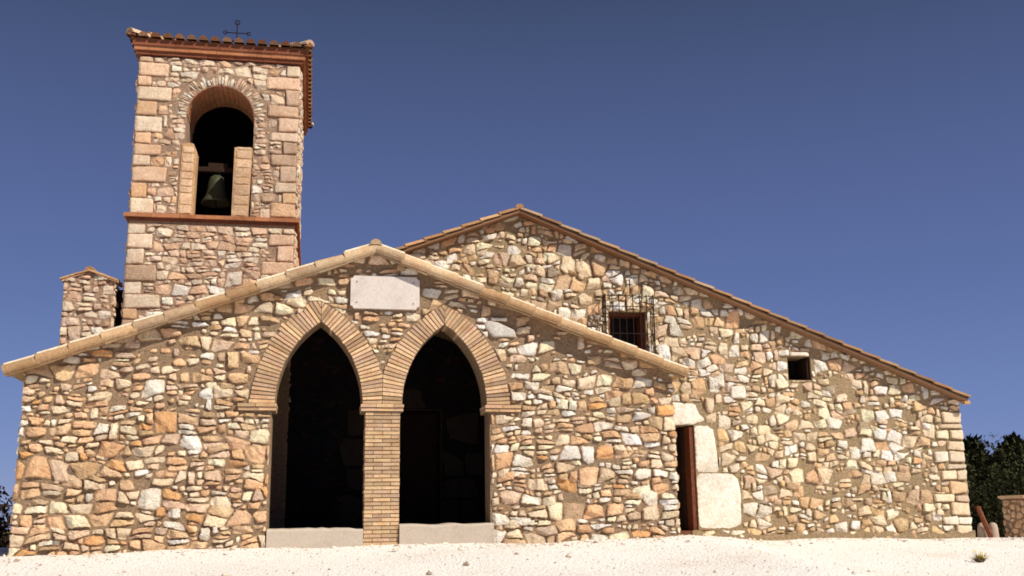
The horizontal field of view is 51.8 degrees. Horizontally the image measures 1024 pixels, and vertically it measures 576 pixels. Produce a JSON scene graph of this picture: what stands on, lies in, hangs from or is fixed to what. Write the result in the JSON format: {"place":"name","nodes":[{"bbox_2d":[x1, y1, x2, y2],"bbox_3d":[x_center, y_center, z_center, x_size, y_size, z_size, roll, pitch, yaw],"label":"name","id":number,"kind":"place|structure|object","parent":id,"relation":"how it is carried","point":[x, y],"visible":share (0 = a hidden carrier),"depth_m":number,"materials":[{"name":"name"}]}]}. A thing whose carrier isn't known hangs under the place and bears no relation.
{"place":"outdoors","nodes":[
{"label":"outdoors","id":0,"kind":"place"},
{"bbox_2d":[0,532,1023,575],"bbox_3d":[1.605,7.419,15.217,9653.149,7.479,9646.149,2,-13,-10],"label":"ground","id":1,"kind":"structure","parent":0,"point":[673,560],"depth_m":13.60,"materials":[{"name":"beige gravel"}]},
{"bbox_2d":[0,517,10,545],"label":"shrub","id":2,"kind":"object","parent":1,"relation":"on","point":[3,535],"visible":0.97,"depth_m":18.20,"materials":[{"name":"green plant"}]},
{"bbox_2d":[0,486,12,547],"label":"shrub","id":3,"kind":"object","parent":1,"relation":"on","point":[4,510],"visible":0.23,"depth_m":32.56,"materials":[{"name":"green plant"}]},
{"bbox_2d":[1,20,975,556],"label":"stone chapel","id":4,"kind":"structure","parent":1,"relation":"on","point":[235,374],"depth_m":18.94,"materials":[{"name":"stone"}]},
{"bbox_2d":[198,163,233,207],"bbox_3d":[-5.604,-1.966,20.293,1.230,0.884,0.559,2,-13,-10],"label":"church bell","id":5,"kind":"object","parent":4,"relation":"hanging from","point":[215,196],"visible":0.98,"depth_m":20.23,"materials":[{"name":"green metal"}]},
{"bbox_2d":[350,276,419,310],"bbox_3d":[-1.881,0.074,15.635,1.015,0.490,0.082,2,-13,-10],"label":"wall plaque","id":6,"kind":"object","parent":4,"relation":"attached to","point":[383,293],"depth_m":15.60,"materials":[{"name":"white stone"}]},
{"bbox_2d":[965,433,992,456],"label":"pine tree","id":7,"kind":"object","parent":1,"relation":"on","point":[979,437],"visible":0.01,"depth_m":52.24,"materials":[{"name":"green plant"}]},
{"bbox_2d":[971,550,990,561],"bbox_3d":[7.472,4.292,16.889,0.370,0.195,0.359,2,-13,-10],"label":"weed","id":8,"kind":"object","parent":1,"relation":"on","point":[980,557],"visible":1,"depth_m":16.84,"materials":[{"name":"yellow plant"}]},
{"bbox_2d":[977,523,987,537],"bbox_3d":[10.175,5.373,22.782,0.220,0.595,0.214,2,-13,-10],"label":"stone bollard","id":9,"kind":"object","parent":1,"relation":"on","point":[981,531],"visible":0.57,"depth_m":22.73,"materials":[{"name":"beige stone"}]},
{"bbox_2d":[974,506,992,537],"bbox_3d":[10.157,5.156,22.661,0.335,0.932,0.120,-3,-13,9],"label":"leaning post","id":10,"kind":"object","parent":1,"relation":"on","point":[984,521],"visible":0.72,"depth_m":22.65,"materials":[{"name":"wood"}]},
{"bbox_2d":[963,435,1005,536],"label":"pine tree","id":11,"kind":"object","parent":1,"relation":"on","point":[970,444],"visible":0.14,"depth_m":49.08,"materials":[{"name":"green plant"}]},
{"bbox_2d":[965,458,1023,537],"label":"shrub","id":12,"kind":"object","parent":1,"relation":"on","point":[990,508],"visible":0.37,"depth_m":32.52,"materials":[{"name":"green plant"}]},
{"bbox_2d":[989,522,999,537],"bbox_3d":[10.532,5.427,23.047,0.220,0.595,0.214,2,-13,-10],"label":"stone bollard","id":13,"kind":"object","parent":1,"relation":"on","point":[994,528],"visible":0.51,"depth_m":22.99,"materials":[{"name":"beige stone"}]},
{"bbox_2d":[967,432,1023,537],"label":"shrub","id":14,"kind":"object","parent":1,"relation":"on","point":[1000,469],"visible":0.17,"depth_m":34.52,"materials":[{"name":"green plant"}]},
{"bbox_2d":[972,436,1023,526],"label":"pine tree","id":15,"kind":"object","parent":1,"relation":"on","point":[1018,452],"visible":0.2,"depth_m":48.59,"materials":[{"name":"green plant"}]},
{"bbox_2d":[987,445,1023,531],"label":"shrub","id":16,"kind":"object","parent":1,"relation":"on","point":[1016,475],"visible":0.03,"depth_m":37.28,"materials":[{"name":"green plant"}]},
{"bbox_2d":[989,431,1023,464],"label":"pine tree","id":17,"kind":"object","parent":1,"relation":"on","point":[1010,436],"visible":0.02,"depth_m":51.86,"materials":[{"name":"green plant"}]},
{"bbox_2d":[998,495,1023,537],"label":"ruined wall","id":18,"kind":"structure","parent":1,"relation":"on","point":[1013,512],"depth_m":27.06,"materials":[{"name":"stone"}]},
{"bbox_2d":[0,0,1023,529],"label":"sky","id":19,"kind":"structure","parent":0,"point":[851,172],"materials":[{"name":"blue"}]}
]}

